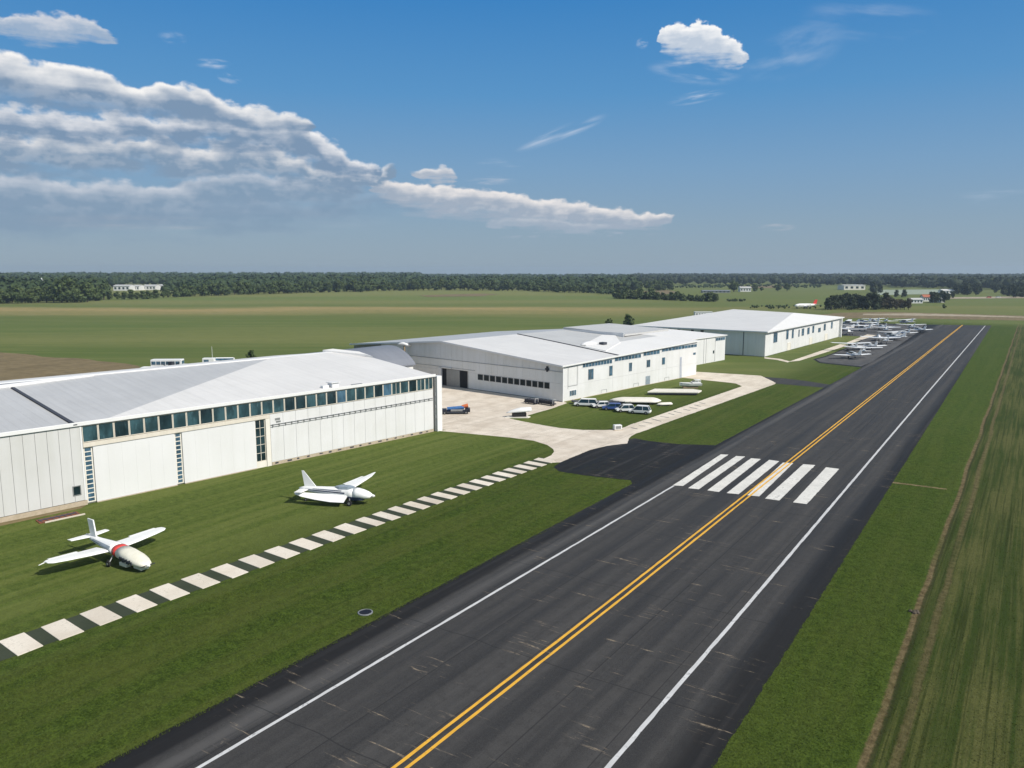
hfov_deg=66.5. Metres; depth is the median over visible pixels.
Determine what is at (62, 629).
paving slab
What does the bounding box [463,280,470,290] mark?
broadleaf tree
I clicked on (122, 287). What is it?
farm shed
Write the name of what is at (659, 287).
broadleaf tree
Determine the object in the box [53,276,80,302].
broadleaf tree
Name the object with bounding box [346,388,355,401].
window
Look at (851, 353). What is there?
parked aircraft
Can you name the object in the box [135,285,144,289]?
farm shed
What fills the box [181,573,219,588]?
paving slab
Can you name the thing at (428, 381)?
window
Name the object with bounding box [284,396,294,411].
window
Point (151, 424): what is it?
window
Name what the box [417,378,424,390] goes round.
window
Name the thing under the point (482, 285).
broadleaf tree
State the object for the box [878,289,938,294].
field strip
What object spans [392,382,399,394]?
window
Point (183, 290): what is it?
broadleaf tree
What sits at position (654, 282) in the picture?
broadleaf tree
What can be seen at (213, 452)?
sliding door
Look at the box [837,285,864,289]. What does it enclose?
warehouse
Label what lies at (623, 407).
compact car
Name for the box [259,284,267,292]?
broadleaf tree
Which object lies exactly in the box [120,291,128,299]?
broadleaf tree
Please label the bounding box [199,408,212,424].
window
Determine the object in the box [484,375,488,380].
window
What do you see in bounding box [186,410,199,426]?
window
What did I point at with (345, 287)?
broadleaf tree
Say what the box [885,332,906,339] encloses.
parked aircraft
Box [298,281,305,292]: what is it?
broadleaf tree
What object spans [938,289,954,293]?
house
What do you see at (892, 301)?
bare tree
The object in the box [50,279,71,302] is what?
broadleaf tree
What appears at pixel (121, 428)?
window
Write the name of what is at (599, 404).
car
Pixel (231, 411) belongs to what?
window
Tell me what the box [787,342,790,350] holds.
door
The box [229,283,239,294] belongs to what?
broadleaf tree
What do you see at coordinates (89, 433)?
window
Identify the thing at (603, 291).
scrub
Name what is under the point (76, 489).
vent window
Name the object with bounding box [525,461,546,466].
paving slab
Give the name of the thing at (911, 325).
parked aircraft
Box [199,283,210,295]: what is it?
broadleaf tree
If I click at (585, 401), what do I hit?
estate car
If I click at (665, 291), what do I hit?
field strip
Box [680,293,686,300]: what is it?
shrub
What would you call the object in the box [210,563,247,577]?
paving slab
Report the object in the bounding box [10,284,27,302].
broadleaf tree
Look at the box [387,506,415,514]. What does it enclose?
paving slab
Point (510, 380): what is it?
window
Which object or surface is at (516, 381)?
window
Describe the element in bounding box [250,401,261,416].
window
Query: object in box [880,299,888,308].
bare tree
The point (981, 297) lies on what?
field strip
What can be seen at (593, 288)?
broadleaf tree
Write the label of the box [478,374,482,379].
window
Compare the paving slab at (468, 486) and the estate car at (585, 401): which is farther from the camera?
the estate car at (585, 401)
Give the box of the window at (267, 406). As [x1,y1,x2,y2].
[261,400,272,414]
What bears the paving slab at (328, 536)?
on the ground at (984, 401)
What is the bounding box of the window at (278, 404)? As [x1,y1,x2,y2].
[273,398,284,412]
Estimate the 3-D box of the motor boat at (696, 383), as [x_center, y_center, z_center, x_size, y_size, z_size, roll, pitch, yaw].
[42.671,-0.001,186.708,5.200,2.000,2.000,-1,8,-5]
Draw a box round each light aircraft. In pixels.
[38,518,165,570]
[295,470,374,505]
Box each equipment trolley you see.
[524,398,538,404]
[537,399,555,405]
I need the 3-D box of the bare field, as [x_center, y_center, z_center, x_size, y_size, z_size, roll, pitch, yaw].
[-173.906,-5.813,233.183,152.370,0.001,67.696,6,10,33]
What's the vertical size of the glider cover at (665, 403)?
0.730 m
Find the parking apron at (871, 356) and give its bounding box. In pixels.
[816,323,923,365]
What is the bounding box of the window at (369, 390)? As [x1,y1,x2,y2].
[365,385,373,398]
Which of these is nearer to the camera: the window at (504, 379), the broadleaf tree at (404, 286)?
the window at (504, 379)
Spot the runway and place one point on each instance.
(658, 615)
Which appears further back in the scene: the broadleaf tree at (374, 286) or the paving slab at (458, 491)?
the broadleaf tree at (374, 286)
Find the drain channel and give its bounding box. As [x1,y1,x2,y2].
[893,482,946,489]
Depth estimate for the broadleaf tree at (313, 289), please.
966.42 m
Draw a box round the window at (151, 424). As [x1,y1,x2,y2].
[144,416,158,432]
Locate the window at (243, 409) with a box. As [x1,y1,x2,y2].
[237,403,249,418]
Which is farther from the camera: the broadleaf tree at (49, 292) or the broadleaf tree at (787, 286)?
the broadleaf tree at (787, 286)
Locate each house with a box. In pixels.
[906,298,923,302]
[920,295,929,300]
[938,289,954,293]
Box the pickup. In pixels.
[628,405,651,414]
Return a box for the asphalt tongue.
[765,377,828,387]
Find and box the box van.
[202,357,215,361]
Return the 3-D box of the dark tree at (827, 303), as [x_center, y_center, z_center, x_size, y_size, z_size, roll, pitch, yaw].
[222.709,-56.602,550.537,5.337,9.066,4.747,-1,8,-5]
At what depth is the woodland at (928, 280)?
1511.49 m
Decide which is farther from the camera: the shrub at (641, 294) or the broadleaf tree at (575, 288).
the broadleaf tree at (575, 288)
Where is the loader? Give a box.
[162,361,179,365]
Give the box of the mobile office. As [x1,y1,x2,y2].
[693,311,711,314]
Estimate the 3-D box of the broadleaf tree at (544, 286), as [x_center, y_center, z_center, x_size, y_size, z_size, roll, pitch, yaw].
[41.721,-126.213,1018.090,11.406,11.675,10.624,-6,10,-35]
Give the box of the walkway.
[633,372,774,433]
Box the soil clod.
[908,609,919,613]
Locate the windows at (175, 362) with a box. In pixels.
[151,360,183,364]
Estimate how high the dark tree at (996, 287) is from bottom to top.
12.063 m
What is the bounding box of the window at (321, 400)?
[316,392,326,406]
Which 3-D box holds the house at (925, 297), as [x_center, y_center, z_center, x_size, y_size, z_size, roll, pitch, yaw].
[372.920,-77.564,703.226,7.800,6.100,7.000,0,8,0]
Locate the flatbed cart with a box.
[442,403,469,414]
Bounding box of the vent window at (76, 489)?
[72,485,81,495]
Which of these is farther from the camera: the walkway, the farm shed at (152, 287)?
the farm shed at (152, 287)
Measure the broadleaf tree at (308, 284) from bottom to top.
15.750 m
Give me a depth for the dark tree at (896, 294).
816.26 m
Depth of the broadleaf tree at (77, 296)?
674.24 m
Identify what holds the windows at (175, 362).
in the coach
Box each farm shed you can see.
[113,285,134,290]
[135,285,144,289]
[144,285,160,289]
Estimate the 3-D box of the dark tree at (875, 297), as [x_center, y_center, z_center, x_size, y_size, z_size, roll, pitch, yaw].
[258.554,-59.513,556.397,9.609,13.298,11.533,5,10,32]
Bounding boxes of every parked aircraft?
[831,342,870,349]
[833,350,868,357]
[842,319,859,325]
[844,346,882,353]
[854,324,874,330]
[861,318,883,321]
[863,341,886,348]
[865,322,878,327]
[867,323,894,329]
[870,326,893,331]
[871,337,900,343]
[884,331,901,334]
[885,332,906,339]
[892,329,917,333]
[894,318,913,324]
[903,323,923,328]
[904,326,931,331]
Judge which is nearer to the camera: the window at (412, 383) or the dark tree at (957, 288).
the window at (412, 383)
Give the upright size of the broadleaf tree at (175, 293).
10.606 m
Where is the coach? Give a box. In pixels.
[150,359,183,365]
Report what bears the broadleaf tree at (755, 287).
on the ground at (984, 401)
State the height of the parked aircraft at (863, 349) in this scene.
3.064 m
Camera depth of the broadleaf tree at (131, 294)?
745.10 m
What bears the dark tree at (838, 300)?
on the ground at (984, 401)
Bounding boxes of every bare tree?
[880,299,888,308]
[884,297,893,308]
[889,298,896,305]
[893,299,900,308]
[900,301,907,309]
[903,298,912,309]
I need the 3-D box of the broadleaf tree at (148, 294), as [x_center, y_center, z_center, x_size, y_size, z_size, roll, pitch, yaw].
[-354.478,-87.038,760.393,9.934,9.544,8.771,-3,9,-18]
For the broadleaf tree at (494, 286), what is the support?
on the ground at (984, 401)
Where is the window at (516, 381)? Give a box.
[514,378,518,384]
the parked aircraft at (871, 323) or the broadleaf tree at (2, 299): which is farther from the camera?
the broadleaf tree at (2, 299)
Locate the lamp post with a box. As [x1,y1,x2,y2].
[397,342,410,350]
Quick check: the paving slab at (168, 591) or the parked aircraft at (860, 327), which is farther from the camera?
the parked aircraft at (860, 327)
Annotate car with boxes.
[574,398,597,406]
[591,401,608,407]
[602,402,620,409]
[615,404,634,412]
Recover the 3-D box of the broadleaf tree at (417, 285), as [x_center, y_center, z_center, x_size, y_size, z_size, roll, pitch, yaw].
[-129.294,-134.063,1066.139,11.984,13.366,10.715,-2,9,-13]
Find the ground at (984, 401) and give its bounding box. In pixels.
[0,281,1023,767]
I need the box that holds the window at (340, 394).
[336,389,345,403]
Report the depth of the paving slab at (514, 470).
109.90 m
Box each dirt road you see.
[821,312,1023,320]
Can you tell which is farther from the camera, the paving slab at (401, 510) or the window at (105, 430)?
the window at (105, 430)
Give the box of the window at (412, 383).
[408,380,416,391]
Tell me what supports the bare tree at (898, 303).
on the ground at (984, 401)
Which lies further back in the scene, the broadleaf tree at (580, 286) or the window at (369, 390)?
the broadleaf tree at (580, 286)
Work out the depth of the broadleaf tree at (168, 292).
802.50 m
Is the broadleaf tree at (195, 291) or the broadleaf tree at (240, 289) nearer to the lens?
the broadleaf tree at (195, 291)
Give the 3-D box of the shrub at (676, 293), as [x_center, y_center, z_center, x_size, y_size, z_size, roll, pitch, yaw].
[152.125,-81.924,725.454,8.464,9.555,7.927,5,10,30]
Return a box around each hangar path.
[765,357,789,361]
[790,344,845,361]
[847,334,874,342]
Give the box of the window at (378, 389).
[374,384,382,397]
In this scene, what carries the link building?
on the ground at (984, 401)
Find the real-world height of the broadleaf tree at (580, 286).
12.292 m
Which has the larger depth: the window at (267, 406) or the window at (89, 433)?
the window at (267, 406)
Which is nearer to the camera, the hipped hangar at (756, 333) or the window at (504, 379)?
the window at (504, 379)
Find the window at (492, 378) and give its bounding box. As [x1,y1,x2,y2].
[490,375,494,381]
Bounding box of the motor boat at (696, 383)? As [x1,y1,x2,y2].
[679,379,701,388]
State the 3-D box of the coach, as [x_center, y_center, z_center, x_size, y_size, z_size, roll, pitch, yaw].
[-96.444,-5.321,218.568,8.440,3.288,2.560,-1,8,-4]
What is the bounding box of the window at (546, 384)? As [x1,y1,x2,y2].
[544,382,549,388]
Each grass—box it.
[712,422,1023,767]
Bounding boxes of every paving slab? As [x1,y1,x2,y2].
[0,632,42,655]
[41,619,83,640]
[80,606,121,625]
[116,594,156,612]
[150,583,189,600]
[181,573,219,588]
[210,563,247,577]
[239,554,274,567]
[264,546,299,558]
[289,538,322,549]
[313,530,344,541]
[334,523,366,533]
[355,517,384,525]
[372,511,399,520]
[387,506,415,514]
[403,501,429,509]
[417,496,443,503]
[431,492,456,498]
[445,487,468,494]
[457,483,481,489]
[469,479,493,485]
[481,475,504,481]
[492,472,516,477]
[504,468,526,473]
[513,464,535,469]
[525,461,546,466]
[534,458,554,462]
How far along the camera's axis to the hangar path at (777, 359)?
246.35 m
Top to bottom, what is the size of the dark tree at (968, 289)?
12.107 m
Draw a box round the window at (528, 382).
[526,380,530,386]
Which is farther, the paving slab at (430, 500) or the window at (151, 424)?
the window at (151, 424)
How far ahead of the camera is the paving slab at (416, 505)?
93.57 m
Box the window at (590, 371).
[588,368,593,379]
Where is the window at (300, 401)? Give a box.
[295,395,305,409]
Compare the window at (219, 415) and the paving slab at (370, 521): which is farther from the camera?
the window at (219, 415)
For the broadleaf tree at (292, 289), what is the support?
on the ground at (984, 401)
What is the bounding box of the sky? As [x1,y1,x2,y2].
[0,0,1023,274]
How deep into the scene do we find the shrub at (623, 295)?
758.86 m
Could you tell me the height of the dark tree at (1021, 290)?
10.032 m
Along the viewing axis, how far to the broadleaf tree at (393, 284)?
1069.53 m
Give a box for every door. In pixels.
[91,433,177,501]
[179,420,257,483]
[446,369,459,386]
[645,376,649,384]
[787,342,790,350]
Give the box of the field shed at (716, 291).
[701,290,729,292]
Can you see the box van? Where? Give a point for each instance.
(208, 359)
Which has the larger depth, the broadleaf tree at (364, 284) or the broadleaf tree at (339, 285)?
the broadleaf tree at (364, 284)
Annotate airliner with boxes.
[794,300,816,308]
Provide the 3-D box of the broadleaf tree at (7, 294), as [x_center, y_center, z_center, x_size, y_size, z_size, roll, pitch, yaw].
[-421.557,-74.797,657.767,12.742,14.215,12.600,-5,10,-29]
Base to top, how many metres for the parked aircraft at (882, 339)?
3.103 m
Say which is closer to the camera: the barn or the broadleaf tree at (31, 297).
the broadleaf tree at (31, 297)
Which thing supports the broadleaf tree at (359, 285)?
on the ground at (984, 401)
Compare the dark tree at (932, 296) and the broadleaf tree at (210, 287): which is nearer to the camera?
the dark tree at (932, 296)
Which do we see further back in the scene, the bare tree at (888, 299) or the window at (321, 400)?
the bare tree at (888, 299)
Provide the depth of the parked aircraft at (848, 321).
394.17 m
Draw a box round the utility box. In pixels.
[612,424,622,430]
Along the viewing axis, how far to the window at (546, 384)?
169.53 m
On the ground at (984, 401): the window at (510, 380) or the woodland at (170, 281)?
the woodland at (170, 281)
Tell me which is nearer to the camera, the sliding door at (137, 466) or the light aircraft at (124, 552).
the light aircraft at (124, 552)
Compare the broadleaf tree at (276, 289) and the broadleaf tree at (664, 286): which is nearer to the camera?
the broadleaf tree at (276, 289)
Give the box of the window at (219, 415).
[212,406,225,422]
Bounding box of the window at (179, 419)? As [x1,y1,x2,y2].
[172,412,186,428]
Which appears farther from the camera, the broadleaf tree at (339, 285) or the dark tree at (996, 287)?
the broadleaf tree at (339, 285)
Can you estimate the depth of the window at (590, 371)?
173.93 m
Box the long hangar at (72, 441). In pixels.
[0,349,441,522]
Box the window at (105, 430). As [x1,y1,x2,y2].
[98,422,113,439]
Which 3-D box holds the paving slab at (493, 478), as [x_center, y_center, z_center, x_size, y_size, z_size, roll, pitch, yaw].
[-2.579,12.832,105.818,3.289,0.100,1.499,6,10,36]
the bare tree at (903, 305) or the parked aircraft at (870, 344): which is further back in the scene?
the bare tree at (903, 305)
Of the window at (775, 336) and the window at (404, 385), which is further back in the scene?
the window at (775, 336)
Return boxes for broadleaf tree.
[0,289,5,303]
[3,288,20,303]
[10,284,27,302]
[25,288,38,302]
[31,285,42,302]
[39,285,48,302]
[45,286,56,302]
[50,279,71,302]
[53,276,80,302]
[66,284,85,302]
[79,281,95,301]
[92,287,102,300]
[96,282,111,299]
[113,291,120,298]
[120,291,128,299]
[127,289,135,299]
[140,290,145,298]
[145,290,153,298]
[151,289,159,297]
[165,290,170,296]
[171,288,180,296]
[178,283,190,296]
[187,285,194,296]
[192,287,198,295]
[196,285,202,295]
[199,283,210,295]
[207,282,213,295]
[212,284,218,295]
[214,282,226,295]
[222,284,232,295]
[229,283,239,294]
[236,281,246,294]
[242,282,255,294]
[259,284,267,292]
[265,282,272,293]
[268,281,279,293]
[278,280,290,293]
[285,282,292,292]
[288,286,295,292]
[293,283,301,291]
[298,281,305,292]
[304,281,312,292]
[308,285,316,292]
[316,281,324,291]
[324,281,331,291]
[333,280,343,291]
[343,282,348,291]
[349,279,358,291]
[355,281,361,291]
[360,280,367,290]
[365,281,372,290]
[369,281,377,290]
[380,280,388,290]
[391,282,396,290]
[397,284,402,290]
[401,282,406,290]
[409,280,416,289]
[413,281,421,290]
[434,282,441,289]
[445,281,451,289]
[450,282,458,289]
[461,279,465,289]
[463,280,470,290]
[470,283,477,289]
[478,280,486,290]
[485,281,491,290]
[491,280,497,290]
[503,280,511,290]
[515,283,521,289]
[526,282,532,290]
[535,282,541,291]
[541,283,547,290]
[544,281,550,291]
[549,282,556,291]
[553,283,561,291]
[564,283,572,292]
[572,285,578,292]
[576,283,583,292]
[589,284,595,292]
[595,283,605,292]
[608,283,613,289]
[614,282,623,289]
[647,281,655,288]
[652,280,657,289]
[656,284,661,290]
[662,283,667,289]
[666,280,673,289]
[712,293,718,301]
[728,280,738,291]
[752,284,758,290]
[775,284,781,290]
[783,283,791,289]
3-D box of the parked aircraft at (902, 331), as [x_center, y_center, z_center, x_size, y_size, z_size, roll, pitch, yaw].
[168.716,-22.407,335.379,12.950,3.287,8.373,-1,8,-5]
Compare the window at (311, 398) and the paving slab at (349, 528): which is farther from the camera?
the window at (311, 398)
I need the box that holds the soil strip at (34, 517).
[0,505,85,525]
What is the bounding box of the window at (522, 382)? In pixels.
[520,379,524,385]
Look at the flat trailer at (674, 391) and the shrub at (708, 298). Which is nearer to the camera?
the flat trailer at (674, 391)
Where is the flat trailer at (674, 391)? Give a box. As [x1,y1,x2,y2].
[647,389,701,394]
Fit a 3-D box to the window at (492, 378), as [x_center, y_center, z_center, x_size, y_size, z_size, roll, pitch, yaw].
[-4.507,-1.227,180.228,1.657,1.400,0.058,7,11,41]
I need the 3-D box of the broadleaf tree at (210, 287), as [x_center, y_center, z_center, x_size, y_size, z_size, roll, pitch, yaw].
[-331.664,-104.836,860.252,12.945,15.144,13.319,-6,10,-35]
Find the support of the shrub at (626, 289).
on the ground at (984, 401)
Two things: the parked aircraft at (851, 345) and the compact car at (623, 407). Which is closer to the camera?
the compact car at (623, 407)
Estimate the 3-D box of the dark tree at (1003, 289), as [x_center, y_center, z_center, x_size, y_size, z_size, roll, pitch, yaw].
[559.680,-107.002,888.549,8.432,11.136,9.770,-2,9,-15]
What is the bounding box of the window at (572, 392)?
[569,389,575,396]
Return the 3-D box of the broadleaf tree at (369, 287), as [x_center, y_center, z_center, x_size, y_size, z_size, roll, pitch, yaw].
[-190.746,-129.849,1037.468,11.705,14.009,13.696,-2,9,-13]
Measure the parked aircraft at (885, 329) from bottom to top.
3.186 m
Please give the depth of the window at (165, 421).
100.47 m
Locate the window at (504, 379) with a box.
[502,377,506,383]
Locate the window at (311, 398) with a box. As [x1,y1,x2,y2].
[306,394,316,407]
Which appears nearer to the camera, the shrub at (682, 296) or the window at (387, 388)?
the window at (387, 388)
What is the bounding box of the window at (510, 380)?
[508,378,512,383]
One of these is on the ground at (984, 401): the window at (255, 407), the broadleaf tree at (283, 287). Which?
the broadleaf tree at (283, 287)
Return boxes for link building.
[305,345,415,368]
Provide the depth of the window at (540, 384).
170.71 m
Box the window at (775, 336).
[773,331,777,342]
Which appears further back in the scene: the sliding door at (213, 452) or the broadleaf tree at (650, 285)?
the broadleaf tree at (650, 285)
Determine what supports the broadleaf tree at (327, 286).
on the ground at (984, 401)
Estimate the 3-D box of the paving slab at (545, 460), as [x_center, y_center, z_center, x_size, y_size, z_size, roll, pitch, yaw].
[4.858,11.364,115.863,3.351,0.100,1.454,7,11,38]
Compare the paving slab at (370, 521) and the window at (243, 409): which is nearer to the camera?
the paving slab at (370, 521)
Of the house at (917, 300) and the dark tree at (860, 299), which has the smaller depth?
the dark tree at (860, 299)
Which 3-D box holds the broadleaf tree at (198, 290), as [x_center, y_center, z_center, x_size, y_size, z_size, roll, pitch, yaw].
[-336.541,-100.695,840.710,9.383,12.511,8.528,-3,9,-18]
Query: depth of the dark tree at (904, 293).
804.48 m
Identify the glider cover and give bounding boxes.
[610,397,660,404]
[657,402,672,405]
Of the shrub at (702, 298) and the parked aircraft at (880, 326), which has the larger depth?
the shrub at (702, 298)
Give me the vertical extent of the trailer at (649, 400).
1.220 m
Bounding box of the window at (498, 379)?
[496,376,500,382]
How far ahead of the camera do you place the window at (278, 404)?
112.78 m
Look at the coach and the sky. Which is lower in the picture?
the coach
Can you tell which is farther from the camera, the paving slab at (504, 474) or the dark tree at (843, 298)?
the dark tree at (843, 298)
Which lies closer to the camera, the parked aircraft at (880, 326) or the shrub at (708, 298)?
the parked aircraft at (880, 326)
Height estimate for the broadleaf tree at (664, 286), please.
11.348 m
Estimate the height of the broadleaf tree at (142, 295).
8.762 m
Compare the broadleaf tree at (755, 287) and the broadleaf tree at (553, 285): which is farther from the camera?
the broadleaf tree at (755, 287)
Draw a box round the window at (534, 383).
[532,381,537,386]
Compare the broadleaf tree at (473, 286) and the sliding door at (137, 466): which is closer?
the sliding door at (137, 466)
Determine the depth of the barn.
1014.58 m
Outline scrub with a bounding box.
[599,283,821,308]
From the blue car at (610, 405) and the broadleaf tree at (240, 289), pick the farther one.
the broadleaf tree at (240, 289)
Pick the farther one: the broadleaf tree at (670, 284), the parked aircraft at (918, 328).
the broadleaf tree at (670, 284)
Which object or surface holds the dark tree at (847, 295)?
on the ground at (984, 401)
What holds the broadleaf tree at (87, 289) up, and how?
on the ground at (984, 401)
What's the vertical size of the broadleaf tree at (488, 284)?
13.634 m
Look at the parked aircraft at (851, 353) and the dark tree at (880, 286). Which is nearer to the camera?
the parked aircraft at (851, 353)
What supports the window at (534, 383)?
in the gabled hangar at (564, 364)
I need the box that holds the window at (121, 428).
[113,420,129,437]
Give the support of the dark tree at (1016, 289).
on the ground at (984, 401)
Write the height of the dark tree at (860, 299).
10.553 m
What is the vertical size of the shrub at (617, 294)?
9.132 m
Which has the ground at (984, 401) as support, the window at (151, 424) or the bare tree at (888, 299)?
the bare tree at (888, 299)
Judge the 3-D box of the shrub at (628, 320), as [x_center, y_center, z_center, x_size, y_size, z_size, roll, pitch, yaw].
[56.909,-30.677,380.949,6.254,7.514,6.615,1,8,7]
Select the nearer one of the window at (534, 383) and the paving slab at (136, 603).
the paving slab at (136, 603)
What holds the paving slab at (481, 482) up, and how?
on the ground at (984, 401)
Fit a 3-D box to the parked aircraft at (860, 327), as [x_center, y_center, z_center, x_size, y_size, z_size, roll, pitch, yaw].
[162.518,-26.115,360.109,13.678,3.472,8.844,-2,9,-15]
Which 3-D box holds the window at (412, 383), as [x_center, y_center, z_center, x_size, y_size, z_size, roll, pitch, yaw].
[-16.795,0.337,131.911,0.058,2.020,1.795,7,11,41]
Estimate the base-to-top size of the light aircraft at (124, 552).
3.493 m
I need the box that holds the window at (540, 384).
[538,381,543,387]
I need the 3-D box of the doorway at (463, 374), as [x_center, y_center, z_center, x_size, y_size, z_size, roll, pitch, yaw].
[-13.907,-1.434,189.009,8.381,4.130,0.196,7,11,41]
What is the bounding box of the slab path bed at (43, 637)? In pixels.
[0,458,548,660]
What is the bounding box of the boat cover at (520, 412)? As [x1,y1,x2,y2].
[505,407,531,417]
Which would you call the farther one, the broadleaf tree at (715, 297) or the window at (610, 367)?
the broadleaf tree at (715, 297)
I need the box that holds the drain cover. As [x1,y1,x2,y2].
[358,609,372,615]
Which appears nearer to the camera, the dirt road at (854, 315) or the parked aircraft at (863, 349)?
the parked aircraft at (863, 349)
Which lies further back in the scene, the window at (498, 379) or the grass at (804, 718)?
the window at (498, 379)
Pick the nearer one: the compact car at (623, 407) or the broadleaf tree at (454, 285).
the compact car at (623, 407)
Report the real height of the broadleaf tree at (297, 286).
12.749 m
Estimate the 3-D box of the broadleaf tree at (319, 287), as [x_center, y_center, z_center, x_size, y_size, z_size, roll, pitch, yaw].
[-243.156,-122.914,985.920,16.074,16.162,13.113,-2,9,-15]
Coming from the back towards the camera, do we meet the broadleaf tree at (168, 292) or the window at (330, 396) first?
the broadleaf tree at (168, 292)
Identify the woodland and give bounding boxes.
[0,271,646,300]
[631,272,1023,288]
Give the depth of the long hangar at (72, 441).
107.81 m
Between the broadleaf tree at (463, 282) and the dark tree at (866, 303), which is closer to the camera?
the dark tree at (866, 303)
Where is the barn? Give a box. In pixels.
[738,287,750,291]
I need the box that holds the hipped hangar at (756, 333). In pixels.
[633,309,844,356]
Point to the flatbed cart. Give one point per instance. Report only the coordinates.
(455, 409)
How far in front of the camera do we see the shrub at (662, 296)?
730.31 m
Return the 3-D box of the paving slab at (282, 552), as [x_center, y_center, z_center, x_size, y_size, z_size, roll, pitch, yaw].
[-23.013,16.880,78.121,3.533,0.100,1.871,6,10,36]
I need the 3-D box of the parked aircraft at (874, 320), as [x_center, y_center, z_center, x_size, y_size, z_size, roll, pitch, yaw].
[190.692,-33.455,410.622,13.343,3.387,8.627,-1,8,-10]
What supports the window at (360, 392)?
in the long hangar at (72, 441)
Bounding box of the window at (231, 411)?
[225,405,237,420]
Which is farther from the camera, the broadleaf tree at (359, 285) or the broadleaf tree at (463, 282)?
the broadleaf tree at (463, 282)
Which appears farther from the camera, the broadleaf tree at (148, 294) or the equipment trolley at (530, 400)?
the broadleaf tree at (148, 294)
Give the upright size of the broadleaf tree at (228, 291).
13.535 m
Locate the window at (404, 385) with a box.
[400,381,408,393]
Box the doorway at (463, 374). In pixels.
[442,368,466,387]
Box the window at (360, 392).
[356,387,364,400]
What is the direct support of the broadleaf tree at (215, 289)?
on the ground at (984, 401)
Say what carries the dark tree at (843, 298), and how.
on the ground at (984, 401)
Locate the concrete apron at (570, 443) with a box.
[433,385,633,462]
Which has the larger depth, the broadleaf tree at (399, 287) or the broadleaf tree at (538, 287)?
the broadleaf tree at (399, 287)
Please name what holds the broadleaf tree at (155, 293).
on the ground at (984, 401)
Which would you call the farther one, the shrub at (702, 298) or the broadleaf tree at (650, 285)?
the broadleaf tree at (650, 285)
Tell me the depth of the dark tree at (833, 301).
551.26 m
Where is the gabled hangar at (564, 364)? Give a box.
[349,323,726,401]
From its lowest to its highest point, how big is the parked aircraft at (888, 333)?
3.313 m
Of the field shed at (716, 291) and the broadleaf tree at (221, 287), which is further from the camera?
the field shed at (716, 291)
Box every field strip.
[421,293,495,296]
[643,290,675,293]
[739,285,782,287]
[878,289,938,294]
[950,296,1023,298]
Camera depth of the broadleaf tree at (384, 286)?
1048.55 m
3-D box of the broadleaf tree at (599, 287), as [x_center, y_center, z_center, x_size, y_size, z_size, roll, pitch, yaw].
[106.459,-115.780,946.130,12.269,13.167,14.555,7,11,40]
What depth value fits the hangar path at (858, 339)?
321.87 m
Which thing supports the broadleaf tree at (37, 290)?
on the ground at (984, 401)
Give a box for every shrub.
[246,350,255,357]
[612,288,619,297]
[615,290,622,298]
[619,290,627,298]
[623,286,630,298]
[623,314,634,324]
[630,292,637,298]
[636,288,646,298]
[645,288,654,299]
[647,289,655,299]
[659,292,665,299]
[671,291,679,299]
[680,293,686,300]
[699,294,704,301]
[705,292,712,301]
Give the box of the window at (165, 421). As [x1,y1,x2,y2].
[158,414,172,430]
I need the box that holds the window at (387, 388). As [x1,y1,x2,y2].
[383,383,391,395]
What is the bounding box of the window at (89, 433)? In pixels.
[81,424,98,442]
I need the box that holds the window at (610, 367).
[609,365,612,375]
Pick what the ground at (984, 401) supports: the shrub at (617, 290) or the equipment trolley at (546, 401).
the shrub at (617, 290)
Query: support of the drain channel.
on the ground at (984, 401)
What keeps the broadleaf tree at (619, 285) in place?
on the ground at (984, 401)
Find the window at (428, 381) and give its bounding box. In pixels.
[425,377,432,389]
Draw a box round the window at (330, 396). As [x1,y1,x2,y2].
[326,391,336,404]
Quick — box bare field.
[0,352,139,380]
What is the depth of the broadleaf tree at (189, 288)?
829.11 m
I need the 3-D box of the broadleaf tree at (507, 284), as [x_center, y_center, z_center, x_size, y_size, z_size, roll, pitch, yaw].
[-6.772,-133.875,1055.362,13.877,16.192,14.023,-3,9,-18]
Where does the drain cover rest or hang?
on the ground at (984, 401)
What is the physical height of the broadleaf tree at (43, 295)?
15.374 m
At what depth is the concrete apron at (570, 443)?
140.97 m
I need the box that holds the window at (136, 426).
[129,418,144,435]
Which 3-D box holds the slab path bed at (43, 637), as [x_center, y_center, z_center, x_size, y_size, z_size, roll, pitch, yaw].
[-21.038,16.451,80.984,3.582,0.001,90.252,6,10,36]
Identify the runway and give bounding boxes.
[96,323,990,767]
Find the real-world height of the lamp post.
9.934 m
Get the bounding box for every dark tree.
[824,297,831,309]
[828,295,839,309]
[833,294,841,308]
[839,294,846,308]
[843,292,851,307]
[846,295,857,309]
[857,295,864,308]
[860,296,872,309]
[868,281,878,291]
[868,291,880,309]
[877,283,883,292]
[881,291,892,308]
[894,290,898,296]
[900,289,906,296]
[929,292,936,302]
[933,292,940,302]
[942,292,948,302]
[952,283,961,293]
[962,285,972,294]
[973,286,979,294]
[992,284,999,292]
[1000,285,1006,294]
[1006,286,1012,295]
[1011,286,1021,296]
[1017,288,1023,296]

